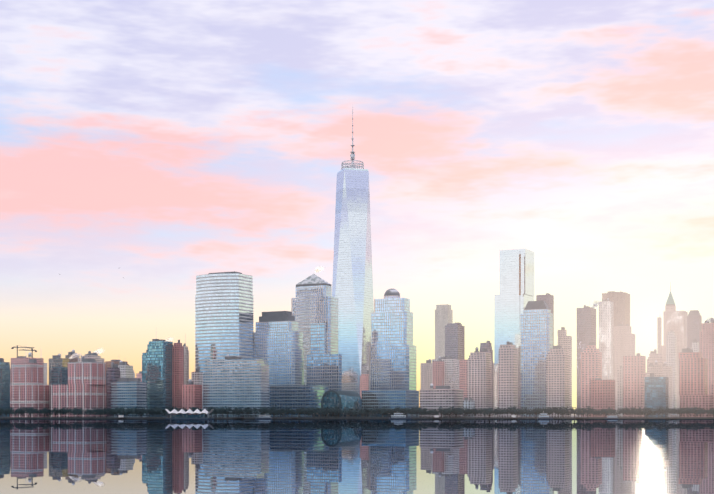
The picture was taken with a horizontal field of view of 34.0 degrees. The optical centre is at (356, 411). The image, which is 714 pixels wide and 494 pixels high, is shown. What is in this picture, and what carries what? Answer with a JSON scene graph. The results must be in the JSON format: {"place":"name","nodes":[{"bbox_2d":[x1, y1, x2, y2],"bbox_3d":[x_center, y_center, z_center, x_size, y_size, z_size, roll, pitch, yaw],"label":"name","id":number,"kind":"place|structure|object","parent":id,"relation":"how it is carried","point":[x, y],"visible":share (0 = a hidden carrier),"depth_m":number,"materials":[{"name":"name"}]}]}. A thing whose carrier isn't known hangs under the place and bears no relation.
{"place":"outdoors","nodes":[
{"label":"outdoors","id":0,"kind":"place"},
{"bbox_2d":[69,353,80,358],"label":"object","id":1,"kind":"structure","parent":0,"point":[74,356],"depth_m":1654.94,"materials":[{"name":"white"}]},
{"bbox_2d":[147,339,183,416],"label":"tower","id":2,"kind":"structure","parent":0,"point":[159,372],"depth_m":1487.14,"materials":[{"name":"teal glass"}]},
{"bbox_2d":[314,266,323,272],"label":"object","id":3,"kind":"structure","parent":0,"point":[318,269],"depth_m":1641.43,"materials":[{"name":"white"}]},
{"bbox_2d":[0,419,713,493],"bbox_3d":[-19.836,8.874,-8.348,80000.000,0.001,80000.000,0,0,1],"label":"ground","id":4,"kind":"structure","parent":0,"point":[356,456],"depth_m":229.15,"materials":[{"name":"blue"}]},
{"bbox_2d":[165,409,213,418],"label":"ferry terminal","id":5,"kind":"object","parent":4,"relation":"on","point":[193,416],"visible":1,"depth_m":1367.66,"materials":[{"name":"white fabric"}]},
{"bbox_2d":[254,415,271,418],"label":"ferry","id":6,"kind":"object","parent":4,"relation":"on","point":[264,417],"visible":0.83,"depth_m":1377.84,"materials":[{"name":"white metal"}]},
{"bbox_2d":[2,415,682,418],"bbox_3d":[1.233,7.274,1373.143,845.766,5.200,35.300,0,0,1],"label":"piers","id":7,"kind":"structure","parent":4,"relation":"on","point":[435,416],"depth_m":1373.02,"materials":[{"name":"concrete"}]},
{"bbox_2d":[389,413,411,418],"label":"ferry","id":8,"kind":"object","parent":4,"relation":"on","point":[398,416],"visible":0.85,"depth_m":1372.61,"materials":[{"name":"white metal"}]},
{"bbox_2d":[537,411,552,418],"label":"ferry","id":9,"kind":"object","parent":4,"relation":"on","point":[543,415],"visible":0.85,"depth_m":1371.40,"materials":[{"name":"white metal"}]},
{"bbox_2d":[604,415,618,418],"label":"ferry","id":10,"kind":"object","parent":4,"relation":"on","point":[611,417],"visible":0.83,"depth_m":1373.12,"materials":[{"name":"white metal"}]},
{"bbox_2d":[0,414,713,418],"bbox_3d":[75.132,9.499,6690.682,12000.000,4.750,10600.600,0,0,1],"label":"ground","id":11,"kind":"structure","parent":0,"point":[569,417],"depth_m":1391.12,"materials":[{"name":"concrete"}]},
{"bbox_2d":[0,358,10,416],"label":"building","id":12,"kind":"structure","parent":11,"relation":"on","point":[5,376],"depth_m":1494.44,"materials":[{"name":"glass"}]},
{"bbox_2d":[11,352,43,383],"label":"building","id":13,"kind":"structure","parent":11,"relation":"on","point":[21,359],"depth_m":1669.09,"materials":[{"name":"brick"}]},
{"bbox_2d":[11,345,33,357],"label":"crane","id":14,"kind":"object","parent":13,"relation":"on","point":[17,347],"visible":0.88,"depth_m":1698.10,"materials":[{"name":"metal"}]},
{"bbox_2d":[10,359,50,416],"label":"building","id":15,"kind":"structure","parent":11,"relation":"on","point":[28,388],"depth_m":1468.54,"materials":[{"name":"brick"}]},
{"bbox_2d":[0,406,70,416],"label":"trees","id":16,"kind":"object","parent":11,"relation":"on","point":[23,411],"visible":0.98,"depth_m":1402.04,"materials":[{"name":"green plant"}]},
{"bbox_2d":[44,363,46,384],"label":"building","id":17,"kind":"structure","parent":11,"relation":"on","point":[45,373],"depth_m":2347.87,"materials":[{"name":"concrete"}]},
{"bbox_2d":[49,354,72,384],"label":"building","id":18,"kind":"structure","parent":11,"relation":"on","point":[55,360],"depth_m":1649.19,"materials":[{"name":"brown brick"}]},
{"bbox_2d":[65,349,78,361],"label":"building","id":19,"kind":"structure","parent":11,"relation":"on","point":[68,356],"depth_m":1714.61,"materials":[{"name":"brown metal"}]},
{"bbox_2d":[51,357,106,416],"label":"building","id":20,"kind":"structure","parent":11,"relation":"on","point":[84,388],"depth_m":1451.03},
{"bbox_2d":[79,351,103,361],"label":"building","id":21,"kind":"structure","parent":11,"relation":"on","point":[93,355],"depth_m":1677.33,"materials":[{"name":"concrete"}]},
{"bbox_2d":[106,362,120,416],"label":"building","id":22,"kind":"structure","parent":11,"relation":"on","point":[113,373],"depth_m":1509.27,"materials":[{"name":"stone"}]},
{"bbox_2d":[105,360,128,370],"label":"building","id":23,"kind":"structure","parent":11,"relation":"on","point":[108,364],"depth_m":1705.98,"materials":[{"name":"brown stone"}]},
{"bbox_2d":[118,361,134,377],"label":"building","id":24,"kind":"structure","parent":11,"relation":"on","point":[126,370],"depth_m":1588.47,"materials":[{"name":"stone"}]},
{"bbox_2d":[111,376,146,416],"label":"building","id":25,"kind":"structure","parent":11,"relation":"on","point":[129,392],"depth_m":1449.45,"materials":[{"name":"glass"}]},
{"bbox_2d":[64,406,213,416],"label":"trees","id":26,"kind":"object","parent":11,"relation":"on","point":[133,410],"visible":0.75,"depth_m":1402.13,"materials":[{"name":"green plant"}]},
{"bbox_2d":[136,371,141,381],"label":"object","id":27,"kind":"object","parent":11,"relation":"on","point":[139,375],"visible":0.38,"depth_m":1991.42,"materials":[{"name":"concrete"}]},
{"bbox_2d":[142,350,146,381],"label":"building","id":28,"kind":"structure","parent":11,"relation":"on","point":[144,367],"depth_m":1519.76,"materials":[{"name":"blue glass"}]},
{"bbox_2d":[183,337,188,384],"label":"building","id":29,"kind":"structure","parent":11,"relation":"on","point":[186,365],"depth_m":1554.67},
{"bbox_2d":[182,379,201,414],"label":"building","id":30,"kind":"structure","parent":11,"relation":"on","point":[191,394],"depth_m":1438.67,"materials":[{"name":"brick"}]},
{"bbox_2d":[191,366,202,408],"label":"building","id":31,"kind":"structure","parent":11,"relation":"on","point":[197,377],"depth_m":1510.48,"materials":[{"name":"concrete"}]},
{"bbox_2d":[195,271,252,371],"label":"office tower","id":32,"kind":"structure","parent":11,"relation":"on","point":[224,311],"depth_m":1530.59,"materials":[{"name":"glass"}]},
{"bbox_2d":[203,350,268,416],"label":"block","id":33,"kind":"structure","parent":11,"relation":"on","point":[231,382],"depth_m":1425.50,"materials":[{"name":"glass"}]},
{"bbox_2d":[253,311,303,407],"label":"office tower","id":34,"kind":"structure","parent":11,"relation":"on","point":[278,342],"depth_m":1540.17,"materials":[{"name":"glass"}]},
{"bbox_2d":[209,405,357,416],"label":"trees","id":35,"kind":"object","parent":11,"relation":"on","point":[310,411],"visible":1,"depth_m":1399.74,"materials":[{"name":"green plant"}]},
{"bbox_2d":[270,385,328,416],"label":"low-rise building","id":36,"kind":"structure","parent":11,"relation":"on","point":[294,397],"depth_m":1471.13,"materials":[{"name":"glass"}]},
{"bbox_2d":[291,274,337,384],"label":"skyscraper","id":37,"kind":"structure","parent":11,"relation":"on","point":[314,301],"depth_m":1632.82,"materials":[{"name":"glass"}]},
{"bbox_2d":[307,323,341,390],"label":"office building","id":38,"kind":"structure","parent":11,"relation":"on","point":[324,368],"depth_m":1529.41,"materials":[{"name":"glass"}]},
{"bbox_2d":[332,110,373,394],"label":"skyscraper","id":39,"kind":"structure","parent":11,"relation":"on","point":[352,287],"depth_m":1965.24,"materials":[{"name":"blue glass"}]},
{"bbox_2d":[314,390,405,416],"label":"glass atrium","id":40,"kind":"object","parent":11,"relation":"on","point":[345,400],"visible":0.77,"depth_m":1428.68,"materials":[{"name":"teal glass"}]},
{"bbox_2d":[360,371,368,398],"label":"building","id":41,"kind":"structure","parent":11,"relation":"on","point":[364,382],"depth_m":1809.15,"materials":[{"name":"pink brick"}]},
{"bbox_2d":[362,390,418,416],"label":"low-rise building","id":42,"kind":"structure","parent":11,"relation":"on","point":[393,399],"depth_m":1471.48,"materials":[{"name":"glass"}]},
{"bbox_2d":[369,289,415,390],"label":"skyscraper","id":43,"kind":"structure","parent":11,"relation":"on","point":[392,356],"depth_m":1575.35,"materials":[{"name":"glass"}]},
{"bbox_2d":[421,359,431,388],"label":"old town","id":44,"kind":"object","parent":11,"relation":"on","point":[426,366],"visible":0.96,"depth_m":1985.23,"materials":[{"name":"concrete"}]},
{"bbox_2d":[354,406,503,416],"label":"trees","id":45,"kind":"object","parent":11,"relation":"on","point":[444,411],"visible":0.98,"depth_m":1396.70,"materials":[{"name":"green plant"}]},
{"bbox_2d":[427,368,431,388],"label":"building","id":46,"kind":"structure","parent":11,"relation":"on","point":[429,376],"depth_m":1970.84,"materials":[{"name":"concrete"}]},
{"bbox_2d":[433,356,443,388],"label":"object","id":47,"kind":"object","parent":11,"relation":"on","point":[438,372],"visible":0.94,"depth_m":1931.85,"materials":[{"name":"pink brick"}]},
{"bbox_2d":[420,381,463,416],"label":"building","id":48,"kind":"structure","parent":11,"relation":"on","point":[443,397],"depth_m":1426.57,"materials":[{"name":"beige concrete"}]},
{"bbox_2d":[435,304,452,358],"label":"skyscraper","id":49,"kind":"structure","parent":11,"relation":"on","point":[443,315],"depth_m":2827.06,"materials":[{"name":"beige metal"}]},
{"bbox_2d":[432,355,458,388],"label":"building","id":50,"kind":"structure","parent":11,"relation":"on","point":[451,368],"depth_m":1939.40,"materials":[{"name":"concrete"}]},
{"bbox_2d":[445,322,464,359],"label":"building","id":51,"kind":"structure","parent":11,"relation":"on","point":[455,340],"depth_m":2276.01,"materials":[{"name":"stone"}]},
{"bbox_2d":[459,358,468,397],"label":"building","id":52,"kind":"structure","parent":11,"relation":"on","point":[462,374],"depth_m":1864.67,"materials":[{"name":"pink brick"}]},
{"bbox_2d":[463,398,474,416],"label":"building","id":53,"kind":"structure","parent":11,"relation":"on","point":[468,404],"depth_m":1415.99,"materials":[{"name":"stone"}]},
{"bbox_2d":[467,346,491,416],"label":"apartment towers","id":54,"kind":"structure","parent":11,"relation":"on","point":[479,378],"depth_m":1477.53,"materials":[{"name":"beige concrete"}]},
{"bbox_2d":[480,341,492,415],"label":"skyscraper","id":55,"kind":"structure","parent":11,"relation":"on","point":[488,345],"depth_m":1982.95,"materials":[{"name":"stone"}]},
{"bbox_2d":[493,363,493,414],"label":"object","id":56,"kind":"object","parent":11,"relation":"on","point":[493,387],"visible":0.1,"depth_m":2128.71,"materials":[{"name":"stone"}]},
{"bbox_2d":[498,366,498,415],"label":"building","id":57,"kind":"structure","parent":11,"relation":"on","point":[498,387],"depth_m":1929.03,"materials":[{"name":"pink brick"}]},
{"bbox_2d":[499,342,517,416],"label":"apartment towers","id":58,"kind":"structure","parent":11,"relation":"on","point":[508,374],"depth_m":1462.40,"materials":[{"name":"beige concrete"}]},
{"bbox_2d":[494,249,533,415],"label":"skyscraper","id":59,"kind":"structure","parent":11,"relation":"on","point":[510,303],"depth_m":2061.94,"materials":[{"name":"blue glass"}]},
{"bbox_2d":[519,254,520,294],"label":"wtc hoist","id":60,"kind":"object","parent":59,"relation":"attached to","point":[519,274],"visible":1,"depth_m":2038.63,"materials":[{"name":"metal"}]},
{"bbox_2d":[521,301,552,416],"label":"skyscraper","id":61,"kind":"structure","parent":11,"relation":"on","point":[536,331],"depth_m":1597.88,"materials":[{"name":"stone"}]},
{"bbox_2d":[536,293,553,345],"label":"skyscraper","id":62,"kind":"structure","parent":11,"relation":"on","point":[548,298],"depth_m":2277.87,"materials":[{"name":"stone"}]},
{"bbox_2d":[546,340,568,416],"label":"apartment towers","id":63,"kind":"structure","parent":11,"relation":"on","point":[557,376],"depth_m":1479.30,"materials":[{"name":"beige concrete"}]},
{"bbox_2d":[558,327,571,414],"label":"skyscraper","id":64,"kind":"structure","parent":11,"relation":"on","point":[564,340],"depth_m":2281.04,"materials":[{"name":"concrete"}]},
{"bbox_2d":[497,406,649,416],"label":"trees","id":65,"kind":"object","parent":11,"relation":"on","point":[563,411],"visible":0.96,"depth_m":1393.46,"materials":[{"name":"green plant"}]},
{"bbox_2d":[577,305,595,414],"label":"skyscraper","id":66,"kind":"structure","parent":11,"relation":"on","point":[586,325],"depth_m":2170.31,"materials":[{"name":"stone"}]},
{"bbox_2d":[581,342,601,416],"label":"building","id":67,"kind":"structure","parent":11,"relation":"on","point":[591,361],"depth_m":1480.52,"materials":[{"name":"concrete"}]},
{"bbox_2d":[590,378,614,416],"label":"building","id":68,"kind":"structure","parent":11,"relation":"on","point":[602,394],"depth_m":1429.46,"materials":[{"name":"brick"}]},
{"bbox_2d":[599,298,612,379],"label":"skyscraper","id":69,"kind":"structure","parent":11,"relation":"on","point":[605,328],"depth_m":2376.19,"materials":[{"name":"stone"}]},
{"bbox_2d":[602,291,629,379],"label":"skyscraper","id":70,"kind":"structure","parent":11,"relation":"on","point":[620,300],"depth_m":2661.23,"materials":[{"name":"brown metal"}]},
{"bbox_2d":[615,383,617,414],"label":"building","id":71,"kind":"structure","parent":11,"relation":"on","point":[616,396],"depth_m":2226.47,"materials":[{"name":"stone"}]},
{"bbox_2d":[618,366,622,415],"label":"building","id":72,"kind":"structure","parent":11,"relation":"on","point":[620,387],"depth_m":1685.11,"materials":[{"name":"concrete"}]},
{"bbox_2d":[614,322,634,382],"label":"skyscraper","id":73,"kind":"structure","parent":11,"relation":"on","point":[624,340],"depth_m":2470.64,"materials":[{"name":"stone"}]},
{"bbox_2d":[623,353,645,416],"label":"pink tower","id":74,"kind":"structure","parent":11,"relation":"on","point":[634,371],"depth_m":1478.83,"materials":[{"name":"concrete"}]},
{"bbox_2d":[647,361,661,376],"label":"building","id":75,"kind":"structure","parent":11,"relation":"on","point":[655,370],"depth_m":1743.73,"materials":[{"name":"stone"}]},
{"bbox_2d":[647,349,662,376],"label":"building","id":76,"kind":"structure","parent":11,"relation":"on","point":[654,356],"depth_m":1781.80,"materials":[{"name":"stone"}]},
{"bbox_2d":[645,373,668,416],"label":"building","id":77,"kind":"structure","parent":11,"relation":"on","point":[656,392],"depth_m":1427.43,"materials":[{"name":"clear glass"}]},
{"bbox_2d":[657,317,661,353],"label":"skyscraper","id":78,"kind":"structure","parent":11,"relation":"on","point":[659,334],"depth_m":2574.94,"materials":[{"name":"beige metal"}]},
{"bbox_2d":[663,362,672,415],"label":"building","id":79,"kind":"structure","parent":11,"relation":"on","point":[667,371],"depth_m":2027.59,"materials":[{"name":"concrete"}]},
{"bbox_2d":[666,330,675,414],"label":"skyscraper","id":80,"kind":"structure","parent":11,"relation":"on","point":[671,349],"depth_m":2178.24,"materials":[{"name":"stone"}]},
{"bbox_2d":[662,282,687,414],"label":"skyscraper","id":81,"kind":"structure","parent":11,"relation":"on","point":[674,320],"depth_m":2658.07,"materials":[{"name":"stone"}]},
{"bbox_2d":[642,406,713,416],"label":"trees","id":82,"kind":"object","parent":11,"relation":"on","point":[681,411],"visible":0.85,"depth_m":1392.49,"materials":[{"name":"green plant"}]},
{"bbox_2d":[687,310,701,351],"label":"skyscraper","id":83,"kind":"structure","parent":11,"relation":"on","point":[694,319],"depth_m":2469.87,"materials":[{"name":"stone"}]},
{"bbox_2d":[691,339,698,351],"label":"building","id":84,"kind":"structure","parent":11,"relation":"on","point":[695,346],"depth_m":1879.86,"materials":[{"name":"stone"}]},
{"bbox_2d":[679,347,712,416],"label":"building","id":85,"kind":"structure","parent":11,"relation":"on","point":[693,379],"depth_m":1454.45,"materials":[{"name":"brick"}]},
{"bbox_2d":[700,318,713,394],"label":"building","id":86,"kind":"structure","parent":11,"relation":"on","point":[707,340],"depth_m":1674.05,"materials":[{"name":"brick"}]},
{"bbox_2d":[710,385,713,416],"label":"building","id":87,"kind":"structure","parent":11,"relation":"on","point":[711,389],"depth_m":1453.23,"materials":[{"name":"brick"}]},
{"bbox_2d":[0,0,713,408],"label":"sky","id":88,"kind":"structure","parent":0,"point":[158,146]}
]}

